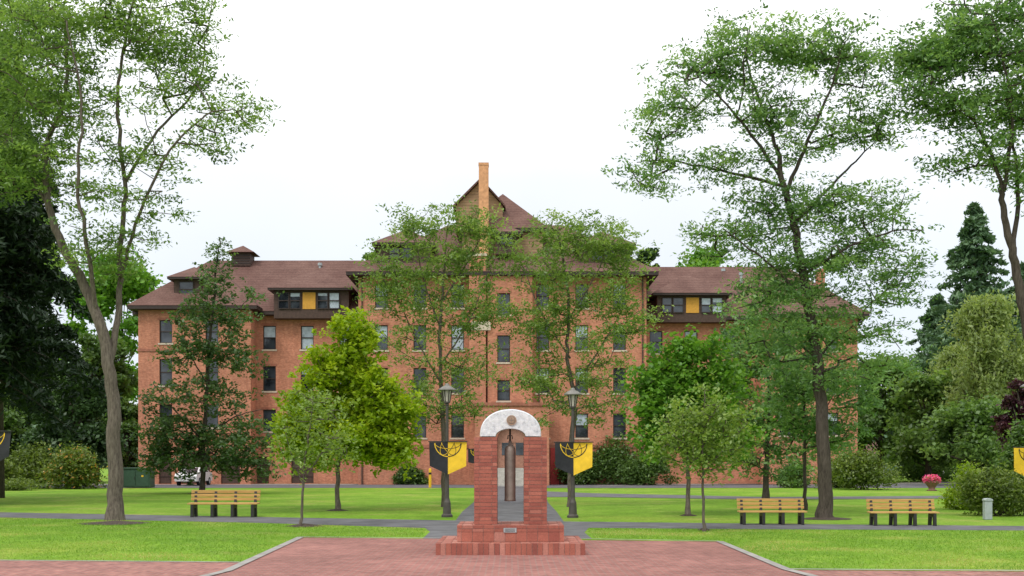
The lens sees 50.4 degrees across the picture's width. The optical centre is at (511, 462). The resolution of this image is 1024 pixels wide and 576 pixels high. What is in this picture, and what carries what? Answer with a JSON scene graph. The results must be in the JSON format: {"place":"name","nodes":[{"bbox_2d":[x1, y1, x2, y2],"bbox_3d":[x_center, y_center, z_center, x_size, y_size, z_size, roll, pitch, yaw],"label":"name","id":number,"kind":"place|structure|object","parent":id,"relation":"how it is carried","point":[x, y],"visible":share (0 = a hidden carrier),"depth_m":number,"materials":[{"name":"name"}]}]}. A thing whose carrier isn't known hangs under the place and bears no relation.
{"place":"outdoors","nodes":[
{"label":"outdoors","id":0,"kind":"place"},
{"bbox_2d":[0,560,238,575],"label":"footpath","id":1,"kind":"structure","parent":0,"point":[70,568],"depth_m":18.81,"materials":[{"name":"brick"}]},
{"bbox_2d":[25,560,227,561],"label":"kerb","id":2,"kind":"structure","parent":1,"relation":"on","point":[101,560],"depth_m":20.15,"materials":[{"name":"concrete"}]},
{"bbox_2d":[59,484,352,484],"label":"pavement","id":3,"kind":"structure","parent":0,"point":[250,484],"depth_m":89.00,"materials":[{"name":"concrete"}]},
{"bbox_2d":[35,484,955,487],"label":"road","id":4,"kind":"structure","parent":0,"point":[548,486],"depth_m":81.89,"materials":[{"name":"grey asphalt"}]},
{"bbox_2d":[175,467,211,485],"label":"parked car","id":5,"kind":"object","parent":4,"relation":"on","point":[208,478],"visible":0.59,"depth_m":85.13,"materials":[{"name":"white paint"}]},
{"bbox_2d":[211,537,806,575],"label":"plaza","id":6,"kind":"structure","parent":0,"point":[314,556],"depth_m":20.16,"materials":[{"name":"brick"}]},
{"bbox_2d":[201,537,302,575],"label":"kerb","id":7,"kind":"structure","parent":6,"relation":"on","point":[239,564],"depth_m":20.63,"materials":[{"name":"concrete"}]},
{"bbox_2d":[436,409,584,554],"bbox_3d":[-0.030,0.380,22.700,2.962,2.939,2.303,0,0,0],"label":"brick monument","id":8,"kind":"object","parent":6,"relation":"on","point":[487,532],"visible":1,"depth_m":22.27,"materials":[{"name":"red brick"}]},
{"bbox_2d":[504,429,515,500],"bbox_3d":[-0.040,0.055,22.650,0.236,1.510,0.236,0,0,0],"label":"bell","id":9,"kind":"object","parent":8,"relation":"hanging from","point":[510,473],"visible":0.98,"depth_m":22.56,"materials":[{"name":"brown metal"}]},
{"bbox_2d":[717,541,816,575],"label":"kerb","id":10,"kind":"structure","parent":6,"relation":"on","point":[761,558],"depth_m":20.41,"materials":[{"name":"concrete"}]},
{"bbox_2d":[455,488,563,522],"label":"path","id":11,"kind":"structure","parent":0,"point":[510,510],"depth_m":40.55,"materials":[{"name":"concrete"}]},
{"bbox_2d":[0,468,1023,570],"bbox_3d":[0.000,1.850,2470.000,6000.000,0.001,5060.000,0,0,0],"label":"ground","id":12,"kind":"structure","parent":0,"point":[397,503],"depth_m":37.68,"materials":[{"name":"green plant"}]},
{"bbox_2d":[4,455,25,479],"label":"shrub","id":13,"kind":"object","parent":12,"relation":"on","point":[11,471],"visible":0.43,"depth_m":73.56,"materials":[{"name":"green plant"}]},
{"bbox_2d":[3,402,30,460],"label":"deciduous tree","id":14,"kind":"object","parent":12,"relation":"on","point":[10,419],"visible":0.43,"depth_m":79.78,"materials":[{"name":"green plant"}]},
{"bbox_2d":[5,477,49,490],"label":"shrub","id":15,"kind":"object","parent":12,"relation":"on","point":[19,484],"visible":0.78,"depth_m":70.67,"materials":[{"name":"green plant"}]},
{"bbox_2d":[5,434,62,487],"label":"shrub","id":16,"kind":"object","parent":12,"relation":"on","point":[31,458],"visible":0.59,"depth_m":76.13,"materials":[{"name":"green plant"}]},
{"bbox_2d":[4,356,81,461],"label":"deciduous tree","id":17,"kind":"object","parent":12,"relation":"on","point":[25,421],"depth_m":93.90,"materials":[{"name":"green plant"}]},
{"bbox_2d":[0,82,97,497],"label":"fir tree","id":18,"kind":"object","parent":12,"relation":"on","point":[83,364],"visible":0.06,"depth_m":55.90,"materials":[{"name":"green plant"}]},
{"bbox_2d":[0,0,100,199],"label":"locust tree","id":19,"kind":"object","parent":12,"relation":"on","point":[3,28],"visible":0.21,"depth_m":40.16,"materials":[{"name":"green plant"}]},
{"bbox_2d":[0,30,123,440],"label":"fir tree","id":20,"kind":"object","parent":12,"relation":"on","point":[22,257],"visible":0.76,"depth_m":48.05,"materials":[{"name":"green plant"}]},
{"bbox_2d":[32,441,107,488],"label":"shrub","id":21,"kind":"object","parent":12,"relation":"on","point":[74,469],"visible":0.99,"depth_m":74.21,"materials":[{"name":"green plant"}]},
{"bbox_2d":[12,375,134,466],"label":"deciduous tree","id":22,"kind":"object","parent":12,"relation":"on","point":[85,414],"visible":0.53,"depth_m":79.54,"materials":[{"name":"green plant"}]},
{"bbox_2d":[56,332,137,480],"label":"deciduous tree","id":23,"kind":"object","parent":12,"relation":"on","point":[127,382],"visible":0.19,"depth_m":99.32,"materials":[{"name":"green plant"}]},
{"bbox_2d":[51,246,164,419],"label":"deciduous tree","id":24,"kind":"object","parent":12,"relation":"on","point":[134,288],"visible":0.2,"depth_m":122.39,"materials":[{"name":"green plant"}]},
{"bbox_2d":[77,521,150,524],"bbox_3d":[-11.980,1.800,32.739,2.054,0.081,1.822,0,0,15],"label":"mulch bed","id":25,"kind":"object","parent":12,"relation":"on","point":[115,522],"visible":0.95,"depth_m":32.37,"materials":[{"name":"brown soil"}]},
{"bbox_2d":[0,0,285,520],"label":"locust tree","id":26,"kind":"object","parent":25,"relation":"on","point":[21,151],"visible":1,"depth_m":34.38,"materials":[{"name":"green plant"}]},
{"bbox_2d":[103,396,137,467],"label":"deciduous tree","id":27,"kind":"object","parent":12,"relation":"on","point":[129,412],"visible":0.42,"depth_m":91.66,"materials":[{"name":"green plant"}]},
{"bbox_2d":[123,468,154,486],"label":"utility box","id":28,"kind":"object","parent":12,"relation":"on","point":[133,477],"visible":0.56,"depth_m":77.12,"materials":[{"name":"green metal"}]},
{"bbox_2d":[123,471,134,485],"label":"door","id":29,"kind":"structure","parent":28,"relation":"in","point":[129,476],"depth_m":77.12,"materials":[{"name":"green metal"}]},
{"bbox_2d":[136,471,148,485],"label":"door","id":30,"kind":"structure","parent":28,"relation":"in","point":[140,481],"depth_m":77.12,"materials":[{"name":"green metal"}]},
{"bbox_2d":[126,237,286,489],"bbox_3d":[-17.971,-5.675,64.189,9.485,15.321,5.609,0,0,0],"label":"oak tree","id":31,"kind":"object","parent":12,"relation":"on","point":[200,440],"visible":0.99,"depth_m":63.88,"materials":[{"name":"green plant"}]},
{"bbox_2d":[289,523,322,526],"bbox_3d":[-5.990,1.800,31.340,1.050,0.081,1.053,0,0,-42],"label":"mulch bed","id":32,"kind":"object","parent":12,"relation":"on","point":[305,525],"visible":0.91,"depth_m":31.08,"materials":[{"name":"brown soil"}]},
{"bbox_2d":[263,369,361,524],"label":"young tree","id":33,"kind":"object","parent":32,"relation":"on","point":[324,401],"visible":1,"depth_m":31.10,"materials":[{"name":"green plant"}]},
{"bbox_2d":[326,509,348,510],"bbox_3d":[-6.643,1.800,41.375,0.802,0.081,0.726,0,0,-42],"label":"mulch bed","id":34,"kind":"object","parent":12,"relation":"on","point":[337,510],"visible":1,"depth_m":41.22,"materials":[{"name":"brown soil"}]},
{"bbox_2d":[265,305,426,508],"bbox_3d":[-6.285,-1.997,41.390,6.182,7.934,4.457,0,0,0],"label":"maple tree","id":35,"kind":"object","parent":34,"relation":"on","point":[381,414],"visible":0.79,"depth_m":40.76,"materials":[{"name":"green plant"}]},
{"bbox_2d":[391,462,431,484],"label":"shrub","id":36,"kind":"object","parent":12,"relation":"on","point":[398,479],"visible":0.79,"depth_m":88.32,"materials":[{"name":"green plant"}]},
{"bbox_2d":[438,383,455,516],"bbox_3d":[-2.183,-0.398,36.570,0.600,4.496,0.585,0,0,0],"label":"street lamp","id":37,"kind":"object","parent":12,"relation":"on","point":[446,389],"visible":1,"depth_m":36.50,"materials":[{"name":"grey metal"}]},
{"bbox_2d":[428,441,467,473],"bbox_3d":[-2.144,-0.146,36.410,1.310,1.118,0.088,0,0,-1],"label":"banner","id":38,"kind":"object","parent":37,"relation":"attached to","point":[447,457],"visible":1,"depth_m":36.41,"materials":[{"name":"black fabric"}]},
{"bbox_2d":[347,195,546,506],"bbox_3d":[-2.760,-4.498,44.826,8.422,12.931,4.769,0,0,0],"label":"locust tree","id":39,"kind":"object","parent":12,"relation":"on","point":[458,259],"visible":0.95,"depth_m":44.65,"materials":[{"name":"green plant"}]},
{"bbox_2d":[127,162,869,485],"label":"brick building","id":40,"kind":"structure","parent":12,"relation":"on","point":[315,294],"depth_m":90.00,"materials":[{"name":"red brick"}]},
{"bbox_2d":[158,318,172,344],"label":"window","id":41,"kind":"structure","parent":40,"relation":"in","point":[165,328],"depth_m":90.17,"materials":[{"name":"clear glass"}]},
{"bbox_2d":[158,357,172,386],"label":"window","id":42,"kind":"structure","parent":40,"relation":"in","point":[164,375],"depth_m":90.17,"materials":[{"name":"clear glass"}]},
{"bbox_2d":[159,455,171,483],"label":"door","id":43,"kind":"structure","parent":40,"relation":"in","point":[164,478],"depth_m":90.17,"materials":[{"name":"brown wood"}]},
{"bbox_2d":[221,457,239,483],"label":"door","id":44,"kind":"structure","parent":40,"relation":"in","point":[223,478],"depth_m":90.17,"materials":[{"name":"brown wood"}]},
{"bbox_2d":[262,323,276,350],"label":"window","id":45,"kind":"structure","parent":40,"relation":"in","point":[269,329],"depth_m":92.17,"materials":[{"name":"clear glass"}]},
{"bbox_2d":[262,364,276,392],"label":"window","id":46,"kind":"structure","parent":40,"relation":"in","point":[269,384],"depth_m":92.17,"materials":[{"name":"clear glass"}]},
{"bbox_2d":[262,407,276,432],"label":"window","id":47,"kind":"structure","parent":40,"relation":"in","point":[267,411],"depth_m":92.17,"materials":[{"name":"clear glass"}]},
{"bbox_2d":[292,462,313,482],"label":"door","id":48,"kind":"structure","parent":40,"relation":"in","point":[295,479],"depth_m":92.17,"materials":[{"name":"brown wood"}]},
{"bbox_2d":[299,323,314,350],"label":"window","id":49,"kind":"structure","parent":40,"relation":"in","point":[307,338],"depth_m":92.17,"materials":[{"name":"glass"}]},
{"bbox_2d":[374,323,388,351],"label":"window","id":50,"kind":"structure","parent":40,"relation":"in","point":[384,326],"depth_m":89.16,"materials":[{"name":"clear glass"}]},
{"bbox_2d":[412,323,427,351],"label":"window","id":51,"kind":"structure","parent":40,"relation":"in","point":[415,343],"depth_m":89.16,"materials":[{"name":"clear glass"}]},
{"bbox_2d":[412,366,427,394],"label":"window","id":52,"kind":"structure","parent":40,"relation":"in","point":[416,371],"depth_m":89.16,"materials":[{"name":"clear glass"}]},
{"bbox_2d":[450,323,464,351],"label":"window","id":53,"kind":"structure","parent":40,"relation":"in","point":[453,337],"depth_m":89.16,"materials":[{"name":"glass"}]},
{"bbox_2d":[450,411,464,438],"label":"window","id":54,"kind":"structure","parent":40,"relation":"in","point":[457,432],"depth_m":89.16,"materials":[{"name":"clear glass"}]},
{"bbox_2d":[496,378,510,401],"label":"window","id":55,"kind":"structure","parent":40,"relation":"in","point":[504,396],"depth_m":88.38,"materials":[{"name":"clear glass"}]},
{"bbox_2d":[496,291,511,316],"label":"window","id":56,"kind":"structure","parent":40,"relation":"in","point":[502,293],"depth_m":88.38,"materials":[{"name":"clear glass"}]},
{"bbox_2d":[496,333,511,363],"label":"window","id":57,"kind":"structure","parent":40,"relation":"in","point":[506,348],"depth_m":88.38,"materials":[{"name":"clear glass"}]},
{"bbox_2d":[497,429,524,467],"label":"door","id":58,"kind":"structure","parent":40,"relation":"in","point":[518,437],"depth_m":85.89,"materials":[{"name":"brown paint"}]},
{"bbox_2d":[535,282,548,309],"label":"window","id":59,"kind":"structure","parent":40,"relation":"in","point":[542,294],"depth_m":89.16,"materials":[{"name":"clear glass"}]},
{"bbox_2d":[550,448,566,484],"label":"door","id":60,"kind":"structure","parent":40,"relation":"in","point":[553,477],"depth_m":88.88,"materials":[{"name":"red paint"}]},
{"bbox_2d":[574,411,588,438],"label":"window","id":61,"kind":"structure","parent":40,"relation":"in","point":[580,432],"depth_m":89.16,"materials":[{"name":"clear glass"}]},
{"bbox_2d":[574,323,589,351],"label":"window","id":62,"kind":"structure","parent":40,"relation":"in","point":[580,324],"depth_m":89.16,"materials":[{"name":"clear glass"}]},
{"bbox_2d":[612,366,625,394],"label":"window","id":63,"kind":"structure","parent":40,"relation":"in","point":[615,380],"depth_m":89.16,"materials":[{"name":"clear glass"}]},
{"bbox_2d":[613,411,626,438],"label":"window","id":64,"kind":"structure","parent":40,"relation":"in","point":[617,419],"depth_m":89.16,"materials":[{"name":"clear glass"}]},
{"bbox_2d":[648,328,663,354],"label":"window","id":65,"kind":"structure","parent":40,"relation":"in","point":[658,335],"depth_m":92.17,"materials":[{"name":"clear glass"}]},
{"bbox_2d":[564,388,581,517],"bbox_3d":[2.020,-0.308,36.149,0.600,4.317,0.585,0,0,0],"label":"street lamp","id":66,"kind":"object","parent":12,"relation":"on","point":[572,394],"visible":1,"depth_m":36.08,"materials":[{"name":"grey metal"}]},
{"bbox_2d":[554,442,593,474],"bbox_3d":[2.041,-0.117,35.992,1.310,1.118,0.122,0,0,2],"label":"banner","id":67,"kind":"object","parent":66,"relation":"attached to","point":[573,458],"visible":1,"depth_m":36.00,"materials":[{"name":"black fabric"}]},
{"bbox_2d":[553,451,602,484],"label":"shrub","id":68,"kind":"object","parent":12,"relation":"on","point":[589,475],"visible":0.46,"depth_m":87.78,"materials":[{"name":"green plant"}]},
{"bbox_2d":[497,207,673,506],"bbox_3d":[3.012,-4.224,44.807,7.640,12.412,4.792,0,0,0],"label":"locust tree","id":69,"kind":"object","parent":12,"relation":"on","point":[596,247],"visible":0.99,"depth_m":44.63,"materials":[{"name":"green plant"}]},
{"bbox_2d":[586,430,640,484],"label":"shrub","id":70,"kind":"object","parent":12,"relation":"on","point":[609,462],"visible":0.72,"depth_m":88.34,"materials":[{"name":"green plant"}]},
{"bbox_2d":[609,448,682,484],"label":"shrub","id":71,"kind":"object","parent":12,"relation":"on","point":[643,473],"visible":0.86,"depth_m":86.66,"materials":[{"name":"green plant"}]},
{"bbox_2d":[636,247,659,266],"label":"deciduous tree","id":72,"kind":"object","parent":12,"relation":"on","point":[645,254],"visible":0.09,"depth_m":127.07,"materials":[{"name":"green plant"}]},
{"bbox_2d":[636,373,772,531],"bbox_3d":[5.122,-0.210,28.804,3.763,4.332,2.176,0,0,0],"label":"young tree","id":73,"kind":"object","parent":12,"relation":"on","point":[703,420],"visible":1,"depth_m":28.69,"materials":[{"name":"green plant"}]},
{"bbox_2d":[675,244,746,266],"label":"deciduous tree","id":74,"kind":"object","parent":12,"relation":"on","point":[703,263],"visible":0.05,"depth_m":126.57,"materials":[{"name":"green plant"}]},
{"bbox_2d":[699,292,854,498],"bbox_3d":[12.578,-3.197,52.310,7.448,10.329,5.884,0,0,30],"label":"locust tree","id":75,"kind":"object","parent":12,"relation":"on","point":[752,319],"visible":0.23,"depth_m":52.08,"materials":[{"name":"green plant"}]},
{"bbox_2d":[773,459,813,487],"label":"shrub","id":76,"kind":"object","parent":12,"relation":"on","point":[790,480],"visible":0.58,"depth_m":78.07,"materials":[{"name":"green plant"}]},
{"bbox_2d":[750,352,903,509],"bbox_3d":[11.963,-1.221,41.908,5.899,6.360,4.048,0,0,0],"label":"locust tree","id":77,"kind":"object","parent":12,"relation":"on","point":[787,381],"visible":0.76,"depth_m":41.56,"materials":[{"name":"green plant"}]},
{"bbox_2d":[804,517,850,519],"bbox_3d":[10.196,1.800,35.332,1.724,0.081,1.506,0,0,0],"label":"mulch bed","id":78,"kind":"object","parent":12,"relation":"on","point":[818,518],"visible":0.77,"depth_m":34.91,"materials":[{"name":"brown soil"}]},
{"bbox_2d":[601,0,948,517],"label":"locust tree","id":79,"kind":"object","parent":78,"relation":"on","point":[784,46],"visible":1,"depth_m":35.11,"materials":[{"name":"green plant"}]},
{"bbox_2d":[831,444,909,489],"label":"shrub","id":80,"kind":"object","parent":12,"relation":"on","point":[853,470],"visible":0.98,"depth_m":72.28,"materials":[{"name":"green plant"}]},
{"bbox_2d":[858,351,922,468],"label":"deciduous tree","id":81,"kind":"object","parent":12,"relation":"on","point":[876,425],"visible":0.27,"depth_m":110.74,"materials":[{"name":"green plant"}]},
{"bbox_2d":[786,568,1023,570],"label":"kerb","id":82,"kind":"structure","parent":12,"relation":"on","point":[906,569],"depth_m":18.47,"materials":[{"name":"concrete"}]},
{"bbox_2d":[878,364,961,475],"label":"deciduous tree","id":83,"kind":"object","parent":12,"relation":"on","point":[903,453],"visible":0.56,"depth_m":99.17,"materials":[{"name":"green plant"}]},
{"bbox_2d":[886,464,959,481],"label":"shrub","id":84,"kind":"object","parent":12,"relation":"on","point":[916,473],"visible":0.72,"depth_m":102.91,"materials":[{"name":"green plant"}]},
{"bbox_2d":[896,292,953,471],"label":"fir tree","id":85,"kind":"object","parent":12,"relation":"on","point":[934,320],"visible":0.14,"depth_m":169.31,"materials":[{"name":"green plant"}]},
{"bbox_2d":[922,474,941,490],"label":"flower planter","id":86,"kind":"object","parent":12,"relation":"on","point":[931,481],"visible":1,"depth_m":69.63,"materials":[{"name":"ceramic"}]},
{"bbox_2d":[859,0,1023,338],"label":"locust tree","id":87,"kind":"object","parent":12,"relation":"on","point":[934,57],"visible":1,"depth_m":33.46,"materials":[{"name":"green plant"}]},
{"bbox_2d":[914,341,972,468],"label":"weeping birch tree","id":88,"kind":"object","parent":12,"relation":"on","point":[950,354],"visible":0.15,"depth_m":104.50,"materials":[{"name":"green plant"}]},
{"bbox_2d":[894,201,1021,469],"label":"fir tree","id":89,"kind":"object","parent":12,"relation":"on","point":[971,255],"visible":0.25,"depth_m":148.79,"materials":[{"name":"green plant"}]},
{"bbox_2d":[936,455,982,509],"bbox_3d":[17.752,0.825,42.466,2.113,2.176,2.009,0,0,-16],"label":"shrub","id":90,"kind":"object","parent":12,"relation":"on","point":[947,504],"visible":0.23,"depth_m":42.50,"materials":[{"name":"green plant"}]},
{"bbox_2d":[917,388,1014,477],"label":"deciduous tree","id":91,"kind":"object","parent":12,"relation":"on","point":[970,423],"visible":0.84,"depth_m":82.95,"materials":[{"name":"green plant"}]},
{"bbox_2d":[937,289,1023,444],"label":"weeping birch tree","id":92,"kind":"object","parent":12,"relation":"on","point":[992,367],"visible":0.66,"depth_m":93.42,"materials":[{"name":"green plant"}]},
{"bbox_2d":[943,456,1023,515],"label":"shrub","id":93,"kind":"object","parent":12,"relation":"on","point":[1003,490],"visible":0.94,"depth_m":37.26,"materials":[{"name":"green plant"}]},
{"bbox_2d":[982,498,992,519],"bbox_3d":[15.273,1.505,34.944,0.268,0.690,0.240,0,0,0],"label":"trash can","id":94,"kind":"object","parent":12,"relation":"on","point":[987,508],"visible":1,"depth_m":34.84,"materials":[{"name":"grey metal"}]},
{"bbox_2d":[989,378,1023,451],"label":"purple plum tree","id":95,"kind":"object","parent":12,"relation":"on","point":[1009,402],"visible":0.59,"depth_m":62.01,"materials":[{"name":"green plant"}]},
{"bbox_2d":[989,404,1023,505],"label":"shrub","id":96,"kind":"object","parent":12,"relation":"on","point":[1016,437],"visible":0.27,"depth_m":46.21,"materials":[{"name":"green plant"}]},
{"bbox_2d":[1004,261,1023,391],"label":"fir tree","id":97,"kind":"object","parent":12,"relation":"on","point":[1011,289],"visible":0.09,"depth_m":159.66,"materials":[{"name":"green plant"}]},
{"bbox_3d":[-17.238,-0.500,36.000,0.600,4.700,0.585,0,0,0],"label":"street lamp","id":98,"kind":"object","parent":12,"relation":"on","visible":0},
{"bbox_2d":[0,431,11,460],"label":"banner","id":99,"kind":"object","parent":98,"relation":"attached to","point":[5,436],"visible":1,"depth_m":35.84,"materials":[{"name":"black fabric"}]},
{"bbox_3d":[18.061,-0.500,38.000,0.600,4.700,0.585,0,0,0],"label":"street lamp","id":100,"kind":"object","parent":12,"relation":"on","visible":0},
{"bbox_2d":[1012,447,1023,475],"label":"banner","id":101,"kind":"object","parent":100,"relation":"attached to","point":[1019,460],"visible":0.98,"depth_m":37.84,"materials":[{"name":"yellow fabric"}]},
{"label":"mulch bed","id":102,"kind":"structure","parent":12,"relation":"on","visible":0},
{"bbox_2d":[618,323,776,513],"bbox_3d":[6.367,-1.389,37.488,5.485,6.685,3.582,0,0,8],"label":"maple tree","id":103,"kind":"object","parent":102,"relation":"on","point":[678,374],"visible":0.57,"depth_m":36.82,"materials":[{"name":"green plant"}]},
{"bbox_2d":[0,512,1023,538],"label":"path","id":104,"kind":"structure","parent":0,"point":[438,529],"depth_m":32.18,"materials":[{"name":"concrete"}]},
{"bbox_2d":[187,490,260,516],"bbox_3d":[-9.702,1.400,36.662,2.340,0.900,0.585,0,0,0],"label":"park bench","id":105,"kind":"object","parent":104,"relation":"on","point":[216,496],"visible":1,"depth_m":36.84,"materials":[{"name":"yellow wood"}]},
{"bbox_2d":[737,499,806,524],"bbox_3d":[7.683,1.468,32.170,1.989,0.765,0.497,0,0,0],"label":"park bench","id":106,"kind":"object","parent":104,"relation":"on","point":[779,511],"visible":1,"depth_m":32.32,"materials":[{"name":"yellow wood"}]},
{"bbox_2d":[866,499,939,525],"bbox_3d":[11.379,1.468,31.687,1.989,0.765,0.497,0,0,0],"label":"park bench","id":107,"kind":"object","parent":104,"relation":"on","point":[909,505],"visible":1,"depth_m":31.84,"materials":[{"name":"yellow wood"}]},
{"bbox_2d":[0,0,1023,404],"label":"sky","id":108,"kind":"structure","parent":0,"point":[391,102],"materials":[{"name":"white"}]},
{"bbox_2d":[547,491,942,498],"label":"path","id":109,"kind":"structure","parent":0,"point":[556,494],"depth_m":57.97,"materials":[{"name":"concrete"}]},
{"bbox_2d":[599,482,955,485],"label":"pavement","id":110,"kind":"structure","parent":0,"point":[749,484],"depth_m":88.81,"materials":[{"name":"concrete"}]},
{"bbox_2d":[798,570,1023,575],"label":"footpath","id":111,"kind":"structure","parent":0,"point":[900,573],"depth_m":17.97,"materials":[{"name":"brick"}]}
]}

